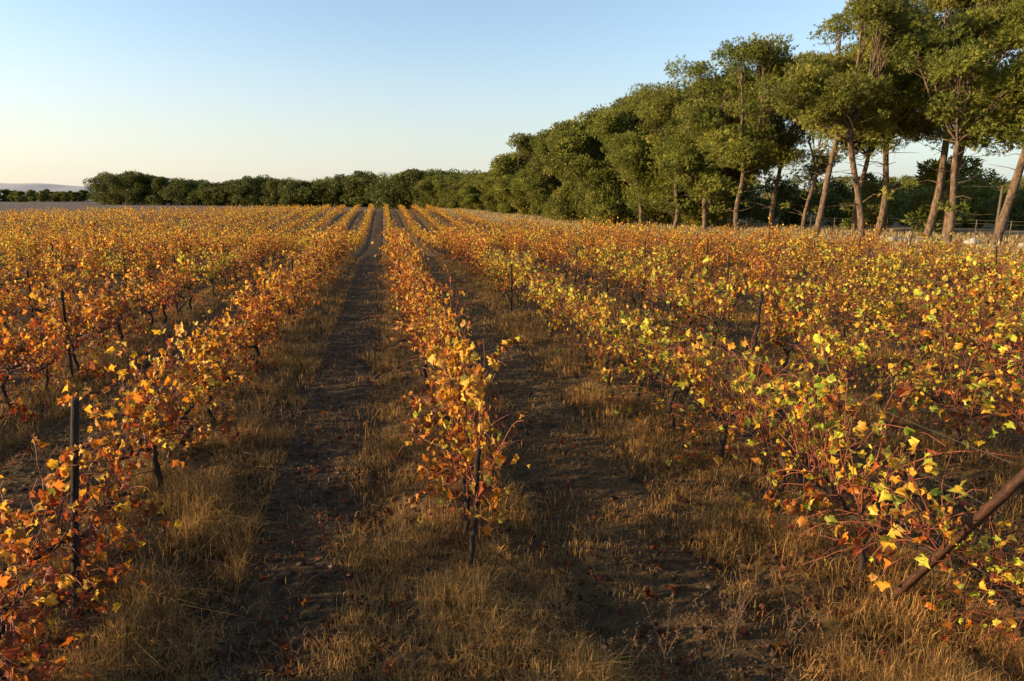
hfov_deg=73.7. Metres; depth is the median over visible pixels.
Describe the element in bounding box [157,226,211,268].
grapevine
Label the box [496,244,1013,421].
trellis wire
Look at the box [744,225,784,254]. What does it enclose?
grapevine
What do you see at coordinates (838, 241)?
grapevine
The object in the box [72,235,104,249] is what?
grapevine
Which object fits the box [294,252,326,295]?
grapevine
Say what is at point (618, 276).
grapevine
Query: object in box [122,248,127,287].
vineyard post
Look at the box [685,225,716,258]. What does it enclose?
grapevine
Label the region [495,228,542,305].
grapevine
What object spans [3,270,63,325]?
grapevine
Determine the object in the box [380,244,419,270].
grapevine
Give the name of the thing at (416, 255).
grapevine
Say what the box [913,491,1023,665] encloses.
grapevine
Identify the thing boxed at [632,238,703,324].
grapevine
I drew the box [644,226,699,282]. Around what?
grapevine
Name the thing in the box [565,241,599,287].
grapevine
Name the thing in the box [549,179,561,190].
pine tree
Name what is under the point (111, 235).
grapevine
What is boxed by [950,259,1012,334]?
grapevine
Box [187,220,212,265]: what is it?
grapevine
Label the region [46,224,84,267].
grapevine
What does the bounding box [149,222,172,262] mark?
grapevine
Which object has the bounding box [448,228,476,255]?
grapevine
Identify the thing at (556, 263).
grapevine
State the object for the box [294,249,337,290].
grapevine
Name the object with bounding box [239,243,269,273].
grapevine
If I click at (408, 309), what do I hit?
grapevine
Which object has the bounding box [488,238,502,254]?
grapevine
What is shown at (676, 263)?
grapevine
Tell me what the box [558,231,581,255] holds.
grapevine
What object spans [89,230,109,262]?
grapevine
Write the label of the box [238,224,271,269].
grapevine
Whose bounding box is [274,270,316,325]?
grapevine
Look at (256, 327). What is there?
grapevine
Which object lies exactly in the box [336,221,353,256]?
grapevine
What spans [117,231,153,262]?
grapevine
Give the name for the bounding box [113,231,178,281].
grapevine
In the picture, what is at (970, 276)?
grapevine
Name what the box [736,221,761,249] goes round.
grapevine
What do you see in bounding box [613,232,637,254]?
grapevine
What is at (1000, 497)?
brace post
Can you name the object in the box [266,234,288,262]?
grapevine
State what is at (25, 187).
hill
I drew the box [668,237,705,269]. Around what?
grapevine
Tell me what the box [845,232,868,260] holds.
grapevine
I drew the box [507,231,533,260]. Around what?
grapevine
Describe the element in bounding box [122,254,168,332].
grapevine
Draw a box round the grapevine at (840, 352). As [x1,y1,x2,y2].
[784,285,924,394]
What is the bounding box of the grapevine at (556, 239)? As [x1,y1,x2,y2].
[552,230,569,255]
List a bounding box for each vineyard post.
[26,271,34,318]
[60,290,73,378]
[70,398,80,618]
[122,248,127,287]
[173,255,177,312]
[226,249,231,285]
[291,256,294,313]
[468,448,481,572]
[510,264,512,313]
[575,249,576,285]
[640,263,645,310]
[726,252,729,300]
[752,292,762,358]
[801,253,806,291]
[866,248,869,283]
[886,283,898,352]
[905,235,912,270]
[976,276,986,335]
[995,246,997,291]
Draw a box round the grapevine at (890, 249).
[880,240,926,266]
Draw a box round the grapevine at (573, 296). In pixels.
[547,279,640,369]
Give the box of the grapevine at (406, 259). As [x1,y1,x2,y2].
[383,247,427,292]
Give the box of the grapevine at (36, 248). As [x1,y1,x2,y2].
[25,237,60,265]
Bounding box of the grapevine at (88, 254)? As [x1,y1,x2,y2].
[54,218,113,299]
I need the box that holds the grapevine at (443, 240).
[435,231,456,252]
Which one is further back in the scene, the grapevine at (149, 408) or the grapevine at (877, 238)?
the grapevine at (877, 238)
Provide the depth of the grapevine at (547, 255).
25.60 m
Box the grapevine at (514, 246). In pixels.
[501,222,529,253]
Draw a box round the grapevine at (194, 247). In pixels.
[190,234,207,267]
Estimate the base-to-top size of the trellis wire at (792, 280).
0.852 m
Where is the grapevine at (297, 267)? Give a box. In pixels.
[271,254,310,307]
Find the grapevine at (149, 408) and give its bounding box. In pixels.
[43,316,240,502]
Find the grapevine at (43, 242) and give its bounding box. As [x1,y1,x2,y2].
[33,234,56,261]
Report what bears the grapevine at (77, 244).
on the ground at (606, 616)
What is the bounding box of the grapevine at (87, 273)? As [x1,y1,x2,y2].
[52,248,98,309]
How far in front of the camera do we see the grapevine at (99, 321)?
12.01 m
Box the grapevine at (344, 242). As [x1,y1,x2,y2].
[334,228,350,255]
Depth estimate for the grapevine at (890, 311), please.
12.04 m
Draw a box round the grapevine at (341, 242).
[331,230,347,259]
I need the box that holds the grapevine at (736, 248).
[713,235,779,283]
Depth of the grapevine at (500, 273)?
18.76 m
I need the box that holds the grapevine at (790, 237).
[779,227,809,249]
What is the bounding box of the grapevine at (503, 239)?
[502,226,517,254]
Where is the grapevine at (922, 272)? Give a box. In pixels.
[894,256,947,299]
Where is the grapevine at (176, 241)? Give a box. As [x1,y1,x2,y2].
[169,235,194,253]
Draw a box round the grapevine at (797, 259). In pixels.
[763,238,846,296]
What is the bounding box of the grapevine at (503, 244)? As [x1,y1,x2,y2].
[494,226,507,255]
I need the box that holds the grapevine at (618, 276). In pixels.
[596,244,640,304]
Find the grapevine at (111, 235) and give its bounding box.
[98,224,119,256]
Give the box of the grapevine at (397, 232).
[388,226,412,246]
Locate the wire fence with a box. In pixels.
[731,215,1014,234]
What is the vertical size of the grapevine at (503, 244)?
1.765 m
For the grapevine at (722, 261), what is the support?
on the ground at (606, 616)
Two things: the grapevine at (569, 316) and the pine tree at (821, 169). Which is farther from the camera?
the pine tree at (821, 169)
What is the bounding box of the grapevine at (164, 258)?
[144,241,172,280]
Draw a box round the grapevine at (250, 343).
[190,314,264,400]
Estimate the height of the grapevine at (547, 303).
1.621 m
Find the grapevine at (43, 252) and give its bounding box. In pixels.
[29,242,78,282]
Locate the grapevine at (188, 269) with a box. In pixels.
[146,258,200,313]
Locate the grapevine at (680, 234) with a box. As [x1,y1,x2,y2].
[658,229,687,259]
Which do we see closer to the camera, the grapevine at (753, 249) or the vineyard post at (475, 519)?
the vineyard post at (475, 519)
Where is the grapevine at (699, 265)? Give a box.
[680,243,716,295]
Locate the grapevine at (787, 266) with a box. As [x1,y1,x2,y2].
[763,249,806,288]
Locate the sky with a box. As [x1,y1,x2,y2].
[0,0,1023,194]
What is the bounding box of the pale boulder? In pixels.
[964,238,981,245]
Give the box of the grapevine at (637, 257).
[624,243,651,274]
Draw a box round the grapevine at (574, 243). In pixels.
[566,235,584,257]
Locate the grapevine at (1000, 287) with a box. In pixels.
[957,261,1023,346]
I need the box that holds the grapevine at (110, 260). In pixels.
[80,244,132,297]
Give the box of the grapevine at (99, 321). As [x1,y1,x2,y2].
[64,267,144,355]
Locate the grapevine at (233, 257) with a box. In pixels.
[200,247,242,287]
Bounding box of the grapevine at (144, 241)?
[137,231,168,258]
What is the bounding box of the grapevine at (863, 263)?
[837,240,902,286]
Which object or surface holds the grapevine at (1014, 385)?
on the ground at (606, 616)
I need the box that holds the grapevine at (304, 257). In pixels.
[281,241,324,296]
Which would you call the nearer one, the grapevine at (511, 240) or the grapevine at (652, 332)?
the grapevine at (652, 332)
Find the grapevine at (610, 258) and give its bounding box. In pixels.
[583,222,633,293]
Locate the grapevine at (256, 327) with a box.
[200,273,294,373]
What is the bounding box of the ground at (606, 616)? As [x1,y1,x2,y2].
[0,200,1023,680]
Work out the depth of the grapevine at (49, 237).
33.25 m
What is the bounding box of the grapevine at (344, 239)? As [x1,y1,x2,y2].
[332,226,348,255]
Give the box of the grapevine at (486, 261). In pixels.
[474,249,503,284]
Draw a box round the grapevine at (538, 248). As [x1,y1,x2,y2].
[528,236,559,263]
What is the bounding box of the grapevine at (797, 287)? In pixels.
[780,255,843,325]
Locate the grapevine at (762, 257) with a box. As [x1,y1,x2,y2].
[740,243,792,286]
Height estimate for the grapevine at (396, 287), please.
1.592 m
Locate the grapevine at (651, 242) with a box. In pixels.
[638,223,665,261]
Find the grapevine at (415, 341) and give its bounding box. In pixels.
[360,295,457,402]
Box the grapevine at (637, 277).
[613,242,670,308]
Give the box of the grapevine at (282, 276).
[219,264,319,348]
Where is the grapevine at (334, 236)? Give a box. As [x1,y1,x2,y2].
[321,218,345,265]
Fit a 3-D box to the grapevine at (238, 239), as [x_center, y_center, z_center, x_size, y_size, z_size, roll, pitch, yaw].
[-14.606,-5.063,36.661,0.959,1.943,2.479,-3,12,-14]
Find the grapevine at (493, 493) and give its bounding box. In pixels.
[390,342,530,551]
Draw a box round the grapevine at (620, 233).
[606,225,633,245]
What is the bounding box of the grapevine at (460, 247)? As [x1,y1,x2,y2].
[443,230,473,265]
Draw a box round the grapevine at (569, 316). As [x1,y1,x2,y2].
[536,274,616,351]
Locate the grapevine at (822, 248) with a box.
[800,225,846,281]
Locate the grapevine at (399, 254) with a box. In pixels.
[388,243,422,277]
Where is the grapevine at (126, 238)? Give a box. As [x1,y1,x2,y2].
[103,232,151,267]
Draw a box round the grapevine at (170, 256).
[162,243,185,274]
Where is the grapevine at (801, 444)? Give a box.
[661,309,945,532]
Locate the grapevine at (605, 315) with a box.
[570,278,651,387]
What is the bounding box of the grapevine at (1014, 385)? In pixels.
[945,329,1023,485]
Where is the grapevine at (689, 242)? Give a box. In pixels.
[680,233,702,249]
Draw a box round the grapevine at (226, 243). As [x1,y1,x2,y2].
[213,233,230,254]
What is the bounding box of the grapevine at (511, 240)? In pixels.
[504,221,522,253]
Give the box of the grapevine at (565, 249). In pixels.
[544,214,580,279]
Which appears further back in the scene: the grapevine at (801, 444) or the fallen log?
the fallen log
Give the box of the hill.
[0,183,89,199]
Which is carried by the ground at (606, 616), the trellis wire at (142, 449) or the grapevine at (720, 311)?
the grapevine at (720, 311)
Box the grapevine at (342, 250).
[320,224,347,263]
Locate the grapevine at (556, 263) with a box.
[546,241,568,275]
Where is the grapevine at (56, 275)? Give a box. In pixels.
[35,250,87,312]
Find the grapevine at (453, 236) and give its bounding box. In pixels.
[450,232,472,260]
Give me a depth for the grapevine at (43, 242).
32.79 m
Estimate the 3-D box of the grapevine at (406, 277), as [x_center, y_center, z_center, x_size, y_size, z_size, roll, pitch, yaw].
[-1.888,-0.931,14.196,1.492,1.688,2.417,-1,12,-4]
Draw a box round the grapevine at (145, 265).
[118,243,159,285]
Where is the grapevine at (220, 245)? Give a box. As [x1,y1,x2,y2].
[208,235,231,261]
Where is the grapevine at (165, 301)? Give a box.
[125,241,204,324]
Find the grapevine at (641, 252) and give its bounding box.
[633,245,677,281]
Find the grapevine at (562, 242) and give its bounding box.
[555,225,573,251]
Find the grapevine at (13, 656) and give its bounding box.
[0,445,121,680]
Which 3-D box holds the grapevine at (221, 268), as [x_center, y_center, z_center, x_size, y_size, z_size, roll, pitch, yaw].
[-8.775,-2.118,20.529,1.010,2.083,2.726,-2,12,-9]
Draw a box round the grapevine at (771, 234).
[761,228,780,244]
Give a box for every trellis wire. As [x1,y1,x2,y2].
[0,233,294,315]
[43,232,348,435]
[61,296,290,535]
[68,282,285,464]
[445,231,1010,462]
[484,231,1021,352]
[487,253,1001,512]
[489,266,992,577]
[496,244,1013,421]
[540,244,1021,383]
[546,231,1022,304]
[566,238,986,318]
[632,231,1011,278]
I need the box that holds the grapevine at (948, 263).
[925,230,1015,309]
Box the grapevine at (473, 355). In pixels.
[402,328,506,500]
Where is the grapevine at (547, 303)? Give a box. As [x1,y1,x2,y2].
[517,263,585,338]
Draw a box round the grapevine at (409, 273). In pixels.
[391,262,436,322]
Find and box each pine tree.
[414,175,441,207]
[431,180,448,208]
[436,174,459,207]
[440,177,461,208]
[442,179,471,208]
[451,175,476,209]
[459,175,486,210]
[471,170,492,193]
[479,175,508,212]
[479,193,499,212]
[487,131,537,214]
[494,173,517,214]
[506,152,544,216]
[514,152,559,218]
[529,128,570,220]
[544,103,632,223]
[544,119,608,222]
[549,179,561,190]
[576,105,664,226]
[584,82,665,225]
[596,144,650,222]
[603,144,648,223]
[625,87,688,225]
[634,77,729,229]
[645,53,760,232]
[670,94,748,225]
[671,32,798,235]
[678,75,803,228]
[745,49,834,230]
[754,0,936,242]
[779,106,861,233]
[780,9,920,238]
[801,41,912,231]
[832,0,994,235]
[881,5,1023,241]
[887,4,1012,234]
[889,0,1016,237]
[960,42,1023,244]
[973,0,1023,63]
[982,0,1023,183]
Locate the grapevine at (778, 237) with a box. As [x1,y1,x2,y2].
[759,216,796,258]
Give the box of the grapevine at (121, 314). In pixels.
[76,262,150,343]
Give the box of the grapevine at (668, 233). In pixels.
[651,224,676,263]
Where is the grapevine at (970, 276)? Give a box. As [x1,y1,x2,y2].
[945,246,993,290]
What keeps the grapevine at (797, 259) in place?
on the ground at (606, 616)
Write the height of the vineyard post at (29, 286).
1.460 m
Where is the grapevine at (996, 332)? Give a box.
[924,253,1023,392]
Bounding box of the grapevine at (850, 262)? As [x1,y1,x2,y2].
[811,248,874,280]
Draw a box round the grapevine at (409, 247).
[380,237,424,271]
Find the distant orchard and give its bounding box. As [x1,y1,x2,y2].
[0,188,98,201]
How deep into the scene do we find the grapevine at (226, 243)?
33.27 m
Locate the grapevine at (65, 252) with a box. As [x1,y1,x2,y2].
[53,235,98,277]
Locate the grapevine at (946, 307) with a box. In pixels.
[872,263,1018,368]
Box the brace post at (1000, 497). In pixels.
[886,468,1023,603]
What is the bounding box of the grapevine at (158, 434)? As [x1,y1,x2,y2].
[78,312,264,452]
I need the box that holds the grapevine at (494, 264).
[479,249,524,293]
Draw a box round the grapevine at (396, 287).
[378,260,443,317]
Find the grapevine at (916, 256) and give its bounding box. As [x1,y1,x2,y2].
[884,238,945,271]
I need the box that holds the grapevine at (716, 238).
[710,229,731,249]
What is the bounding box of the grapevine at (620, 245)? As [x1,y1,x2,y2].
[605,238,628,269]
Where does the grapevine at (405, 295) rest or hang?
on the ground at (606, 616)
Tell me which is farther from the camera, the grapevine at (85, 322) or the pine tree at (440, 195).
the pine tree at (440, 195)
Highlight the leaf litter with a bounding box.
[0,270,1023,680]
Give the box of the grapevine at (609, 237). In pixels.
[600,228,618,253]
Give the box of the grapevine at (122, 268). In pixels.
[106,242,143,291]
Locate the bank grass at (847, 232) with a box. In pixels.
[436,208,1023,280]
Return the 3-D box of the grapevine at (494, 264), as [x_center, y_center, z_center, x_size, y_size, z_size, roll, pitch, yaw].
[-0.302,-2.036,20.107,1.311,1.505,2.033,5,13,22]
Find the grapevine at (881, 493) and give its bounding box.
[736,329,1023,622]
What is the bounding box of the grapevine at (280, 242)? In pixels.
[266,228,286,259]
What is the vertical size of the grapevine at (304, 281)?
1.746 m
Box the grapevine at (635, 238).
[614,224,654,258]
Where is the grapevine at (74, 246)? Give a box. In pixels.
[50,234,86,263]
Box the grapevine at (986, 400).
[859,286,1023,466]
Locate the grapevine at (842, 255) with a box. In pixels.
[825,239,868,267]
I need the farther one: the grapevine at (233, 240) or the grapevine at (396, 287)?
the grapevine at (233, 240)
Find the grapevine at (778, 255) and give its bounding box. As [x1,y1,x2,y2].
[766,239,793,274]
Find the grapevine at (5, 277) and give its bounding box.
[0,255,41,300]
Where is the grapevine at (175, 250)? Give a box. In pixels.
[164,236,205,266]
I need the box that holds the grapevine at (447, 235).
[436,218,454,256]
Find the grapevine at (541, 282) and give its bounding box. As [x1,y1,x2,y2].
[515,251,570,329]
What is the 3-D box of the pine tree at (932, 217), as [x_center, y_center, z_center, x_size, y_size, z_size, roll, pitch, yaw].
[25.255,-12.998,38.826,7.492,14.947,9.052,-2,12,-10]
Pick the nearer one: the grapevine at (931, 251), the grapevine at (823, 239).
the grapevine at (931, 251)
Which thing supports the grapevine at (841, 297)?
on the ground at (606, 616)
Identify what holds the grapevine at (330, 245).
on the ground at (606, 616)
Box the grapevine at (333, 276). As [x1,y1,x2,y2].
[309,226,343,279]
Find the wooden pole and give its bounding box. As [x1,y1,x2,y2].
[994,185,1003,229]
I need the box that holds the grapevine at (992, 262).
[971,245,1014,272]
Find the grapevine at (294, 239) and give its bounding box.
[283,227,301,254]
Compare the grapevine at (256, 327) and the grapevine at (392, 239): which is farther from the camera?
the grapevine at (392, 239)
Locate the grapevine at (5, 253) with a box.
[0,233,24,277]
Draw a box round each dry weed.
[602,621,651,674]
[623,586,688,669]
[693,598,743,665]
[721,579,748,647]
[735,555,772,621]
[776,570,817,647]
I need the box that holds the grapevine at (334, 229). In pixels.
[327,221,359,255]
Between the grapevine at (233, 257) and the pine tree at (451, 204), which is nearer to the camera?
the grapevine at (233, 257)
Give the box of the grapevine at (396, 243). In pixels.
[382,227,414,266]
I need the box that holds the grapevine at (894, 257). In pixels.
[868,238,918,295]
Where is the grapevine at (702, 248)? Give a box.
[677,221,715,270]
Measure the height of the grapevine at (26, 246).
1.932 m
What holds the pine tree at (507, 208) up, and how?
on the ground at (606, 616)
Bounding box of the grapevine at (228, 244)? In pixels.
[221,238,237,251]
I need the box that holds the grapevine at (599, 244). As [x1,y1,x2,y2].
[588,223,618,264]
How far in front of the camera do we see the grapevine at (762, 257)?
21.07 m
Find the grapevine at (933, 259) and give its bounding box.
[911,244,959,287]
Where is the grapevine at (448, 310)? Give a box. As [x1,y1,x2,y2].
[407,265,469,415]
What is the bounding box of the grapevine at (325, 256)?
[287,230,346,283]
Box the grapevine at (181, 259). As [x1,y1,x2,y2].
[161,239,219,309]
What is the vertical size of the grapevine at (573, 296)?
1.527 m
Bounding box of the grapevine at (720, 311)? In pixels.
[671,259,764,348]
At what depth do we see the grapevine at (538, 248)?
27.63 m
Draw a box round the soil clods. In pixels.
[0,284,1023,680]
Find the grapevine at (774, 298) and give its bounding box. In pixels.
[748,259,812,322]
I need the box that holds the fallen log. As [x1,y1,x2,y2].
[887,230,930,241]
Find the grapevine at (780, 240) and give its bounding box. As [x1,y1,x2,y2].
[764,225,809,253]
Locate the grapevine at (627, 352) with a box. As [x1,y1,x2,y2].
[555,309,704,409]
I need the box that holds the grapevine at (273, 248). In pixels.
[263,235,281,264]
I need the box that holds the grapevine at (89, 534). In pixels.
[0,364,182,627]
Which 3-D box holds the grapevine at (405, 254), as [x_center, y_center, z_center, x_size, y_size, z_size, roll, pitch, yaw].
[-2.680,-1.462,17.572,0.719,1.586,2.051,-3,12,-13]
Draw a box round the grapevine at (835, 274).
[809,256,854,301]
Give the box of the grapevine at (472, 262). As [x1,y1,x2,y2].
[462,215,499,273]
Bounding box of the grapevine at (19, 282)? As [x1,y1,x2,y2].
[0,267,29,332]
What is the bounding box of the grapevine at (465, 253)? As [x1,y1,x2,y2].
[459,232,476,265]
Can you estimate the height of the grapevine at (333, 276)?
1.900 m
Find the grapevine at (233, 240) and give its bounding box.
[220,231,247,253]
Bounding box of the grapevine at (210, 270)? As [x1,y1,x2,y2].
[191,246,239,296]
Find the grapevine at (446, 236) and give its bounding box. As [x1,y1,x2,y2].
[438,221,461,257]
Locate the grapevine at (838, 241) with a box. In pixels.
[828,233,854,256]
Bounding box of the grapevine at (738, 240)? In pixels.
[727,230,747,256]
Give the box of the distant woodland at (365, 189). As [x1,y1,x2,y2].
[82,168,481,209]
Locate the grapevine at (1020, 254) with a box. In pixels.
[962,231,1023,295]
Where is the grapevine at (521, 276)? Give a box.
[497,237,554,310]
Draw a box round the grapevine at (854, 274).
[818,251,906,303]
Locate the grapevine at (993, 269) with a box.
[964,248,1023,313]
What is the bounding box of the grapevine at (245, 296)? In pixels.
[231,256,294,358]
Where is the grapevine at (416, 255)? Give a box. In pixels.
[388,230,429,302]
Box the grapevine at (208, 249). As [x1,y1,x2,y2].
[198,237,219,261]
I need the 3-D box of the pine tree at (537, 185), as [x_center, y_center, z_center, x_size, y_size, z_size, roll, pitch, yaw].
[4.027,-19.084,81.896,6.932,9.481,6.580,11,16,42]
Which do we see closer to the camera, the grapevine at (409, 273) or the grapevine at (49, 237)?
the grapevine at (409, 273)
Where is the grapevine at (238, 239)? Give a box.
[232,229,243,247]
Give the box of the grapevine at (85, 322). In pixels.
[13,256,126,384]
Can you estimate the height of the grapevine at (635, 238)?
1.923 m
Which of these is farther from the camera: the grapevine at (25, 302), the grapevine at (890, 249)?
the grapevine at (890, 249)
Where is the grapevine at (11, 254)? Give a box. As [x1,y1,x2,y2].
[4,246,54,293]
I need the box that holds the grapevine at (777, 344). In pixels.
[740,278,848,377]
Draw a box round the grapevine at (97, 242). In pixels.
[76,226,110,274]
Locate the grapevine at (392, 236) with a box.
[389,221,412,266]
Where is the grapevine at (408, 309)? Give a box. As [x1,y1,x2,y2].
[371,270,453,353]
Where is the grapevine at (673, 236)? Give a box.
[658,226,682,254]
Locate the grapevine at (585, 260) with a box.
[549,238,616,291]
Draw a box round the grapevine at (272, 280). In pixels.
[236,260,302,334]
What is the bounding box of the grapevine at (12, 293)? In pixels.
[0,270,30,334]
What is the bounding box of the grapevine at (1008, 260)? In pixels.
[987,246,1023,280]
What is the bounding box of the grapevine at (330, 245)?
[313,225,343,275]
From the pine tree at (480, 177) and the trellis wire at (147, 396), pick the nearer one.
the trellis wire at (147, 396)
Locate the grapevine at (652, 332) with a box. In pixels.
[599,301,783,441]
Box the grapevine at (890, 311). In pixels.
[844,276,921,351]
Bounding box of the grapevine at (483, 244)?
[467,212,506,277]
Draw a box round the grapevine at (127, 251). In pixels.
[111,240,136,261]
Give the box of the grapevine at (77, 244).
[69,238,101,277]
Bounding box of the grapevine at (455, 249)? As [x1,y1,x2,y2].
[448,230,463,261]
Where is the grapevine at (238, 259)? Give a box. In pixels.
[213,240,249,283]
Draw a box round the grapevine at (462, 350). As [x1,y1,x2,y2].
[402,296,522,436]
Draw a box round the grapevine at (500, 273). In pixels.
[484,249,531,302]
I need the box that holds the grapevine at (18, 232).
[12,222,42,257]
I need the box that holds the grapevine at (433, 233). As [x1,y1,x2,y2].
[431,223,450,253]
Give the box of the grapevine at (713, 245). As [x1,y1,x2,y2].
[701,229,718,255]
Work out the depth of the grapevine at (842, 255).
25.73 m
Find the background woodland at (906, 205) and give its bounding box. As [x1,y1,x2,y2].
[725,154,1023,232]
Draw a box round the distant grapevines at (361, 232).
[0,203,1023,409]
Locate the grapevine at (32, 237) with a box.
[18,235,46,263]
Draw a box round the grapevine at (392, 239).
[384,221,407,264]
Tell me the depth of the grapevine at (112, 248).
26.28 m
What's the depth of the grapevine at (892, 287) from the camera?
15.61 m
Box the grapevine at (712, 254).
[689,239,733,275]
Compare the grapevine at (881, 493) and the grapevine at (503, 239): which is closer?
the grapevine at (881, 493)
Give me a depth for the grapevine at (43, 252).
22.09 m
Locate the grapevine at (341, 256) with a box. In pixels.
[320,233,352,261]
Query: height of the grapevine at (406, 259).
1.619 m
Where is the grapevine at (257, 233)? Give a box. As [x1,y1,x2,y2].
[246,217,273,267]
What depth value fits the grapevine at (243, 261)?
23.95 m
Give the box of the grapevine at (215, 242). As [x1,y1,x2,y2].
[202,232,225,260]
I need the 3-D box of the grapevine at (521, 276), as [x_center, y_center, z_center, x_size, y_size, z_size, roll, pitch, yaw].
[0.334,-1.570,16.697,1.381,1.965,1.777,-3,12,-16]
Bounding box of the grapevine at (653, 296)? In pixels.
[623,252,676,317]
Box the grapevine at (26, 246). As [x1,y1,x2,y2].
[2,225,40,270]
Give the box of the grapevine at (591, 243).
[583,234,607,255]
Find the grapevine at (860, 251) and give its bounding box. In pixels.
[841,227,884,276]
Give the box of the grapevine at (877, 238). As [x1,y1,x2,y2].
[847,214,898,265]
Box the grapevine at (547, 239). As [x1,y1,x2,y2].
[537,233,555,249]
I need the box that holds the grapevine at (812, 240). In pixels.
[792,226,831,255]
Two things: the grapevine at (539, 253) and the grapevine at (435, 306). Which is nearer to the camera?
the grapevine at (435, 306)
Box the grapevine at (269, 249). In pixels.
[255,233,281,264]
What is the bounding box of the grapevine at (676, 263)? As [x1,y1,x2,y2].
[648,249,710,291]
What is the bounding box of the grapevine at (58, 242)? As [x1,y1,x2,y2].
[30,233,66,269]
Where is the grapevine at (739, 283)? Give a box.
[719,257,763,305]
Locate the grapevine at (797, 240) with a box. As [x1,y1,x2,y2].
[780,224,818,277]
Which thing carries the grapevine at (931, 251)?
on the ground at (606, 616)
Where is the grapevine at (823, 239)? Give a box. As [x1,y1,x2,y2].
[817,230,844,253]
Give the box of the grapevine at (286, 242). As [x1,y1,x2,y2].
[267,228,302,255]
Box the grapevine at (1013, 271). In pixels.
[1004,260,1023,296]
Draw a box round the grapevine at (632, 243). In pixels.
[621,224,648,264]
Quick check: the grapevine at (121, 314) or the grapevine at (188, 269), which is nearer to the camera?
the grapevine at (121, 314)
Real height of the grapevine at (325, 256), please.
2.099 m
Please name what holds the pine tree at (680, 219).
on the ground at (606, 616)
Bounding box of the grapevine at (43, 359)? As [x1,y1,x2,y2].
[0,311,97,394]
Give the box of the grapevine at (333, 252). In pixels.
[322,240,343,269]
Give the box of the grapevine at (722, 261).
[709,231,753,279]
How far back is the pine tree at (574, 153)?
65.68 m
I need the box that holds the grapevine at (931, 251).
[913,232,969,271]
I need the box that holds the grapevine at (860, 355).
[818,329,975,428]
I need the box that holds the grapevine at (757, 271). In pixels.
[737,240,798,314]
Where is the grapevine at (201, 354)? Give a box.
[112,295,259,421]
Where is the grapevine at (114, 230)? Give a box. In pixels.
[100,225,119,260]
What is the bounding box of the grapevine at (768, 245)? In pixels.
[750,234,778,261]
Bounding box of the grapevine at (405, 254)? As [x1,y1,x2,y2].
[394,253,417,307]
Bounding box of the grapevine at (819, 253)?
[811,239,840,269]
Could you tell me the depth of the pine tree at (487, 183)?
100.59 m
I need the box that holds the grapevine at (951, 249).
[941,238,989,278]
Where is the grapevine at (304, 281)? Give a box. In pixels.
[265,247,323,317]
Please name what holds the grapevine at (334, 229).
on the ground at (606, 616)
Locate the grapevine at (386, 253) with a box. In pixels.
[371,213,423,295]
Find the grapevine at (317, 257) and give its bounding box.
[303,243,330,283]
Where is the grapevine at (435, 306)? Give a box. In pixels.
[390,282,452,376]
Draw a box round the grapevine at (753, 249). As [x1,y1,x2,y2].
[739,235,767,269]
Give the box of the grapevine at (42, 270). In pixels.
[21,251,70,290]
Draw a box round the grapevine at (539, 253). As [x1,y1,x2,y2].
[526,230,560,268]
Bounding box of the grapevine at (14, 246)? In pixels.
[0,235,22,264]
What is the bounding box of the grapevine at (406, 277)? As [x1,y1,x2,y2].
[387,252,456,333]
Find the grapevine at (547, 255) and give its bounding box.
[538,232,571,272]
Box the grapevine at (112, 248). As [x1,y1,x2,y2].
[87,231,132,268]
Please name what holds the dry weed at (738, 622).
on the ground at (606, 616)
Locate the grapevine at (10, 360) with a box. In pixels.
[0,269,74,422]
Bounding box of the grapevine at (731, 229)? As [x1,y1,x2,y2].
[715,220,741,246]
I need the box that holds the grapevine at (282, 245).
[276,232,289,258]
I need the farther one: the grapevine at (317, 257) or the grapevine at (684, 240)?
the grapevine at (684, 240)
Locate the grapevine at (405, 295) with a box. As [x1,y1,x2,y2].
[376,278,429,350]
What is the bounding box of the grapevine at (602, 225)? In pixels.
[592,216,616,249]
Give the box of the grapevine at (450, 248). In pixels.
[444,223,466,254]
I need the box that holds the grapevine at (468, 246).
[459,235,489,270]
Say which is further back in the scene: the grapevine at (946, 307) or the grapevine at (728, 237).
the grapevine at (728, 237)
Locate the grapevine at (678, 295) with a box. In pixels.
[642,256,736,340]
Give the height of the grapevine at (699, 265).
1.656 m
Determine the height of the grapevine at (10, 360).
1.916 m
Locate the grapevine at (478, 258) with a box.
[472,246,494,280]
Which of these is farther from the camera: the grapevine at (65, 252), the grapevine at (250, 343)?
the grapevine at (65, 252)
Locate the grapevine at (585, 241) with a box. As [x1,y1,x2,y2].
[576,223,601,260]
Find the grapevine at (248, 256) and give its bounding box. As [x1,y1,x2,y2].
[235,238,257,275]
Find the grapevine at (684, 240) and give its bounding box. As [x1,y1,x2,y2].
[672,235,690,255]
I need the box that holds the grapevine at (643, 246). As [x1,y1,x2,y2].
[634,235,654,261]
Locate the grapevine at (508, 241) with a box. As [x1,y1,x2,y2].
[498,230,520,254]
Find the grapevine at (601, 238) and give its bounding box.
[590,232,617,256]
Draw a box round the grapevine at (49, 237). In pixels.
[46,231,74,258]
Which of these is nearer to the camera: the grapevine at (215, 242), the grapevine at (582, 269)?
the grapevine at (582, 269)
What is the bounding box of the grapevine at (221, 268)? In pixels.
[203,236,241,291]
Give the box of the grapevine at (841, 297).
[804,270,898,339]
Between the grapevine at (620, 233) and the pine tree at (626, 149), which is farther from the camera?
the pine tree at (626, 149)
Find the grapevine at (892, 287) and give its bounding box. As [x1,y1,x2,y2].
[856,257,924,316]
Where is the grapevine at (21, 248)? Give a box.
[5,238,39,261]
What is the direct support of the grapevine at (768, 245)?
on the ground at (606, 616)
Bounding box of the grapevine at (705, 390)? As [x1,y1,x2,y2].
[646,324,806,466]
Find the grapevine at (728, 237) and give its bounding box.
[706,226,745,260]
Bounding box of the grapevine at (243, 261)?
[225,243,258,279]

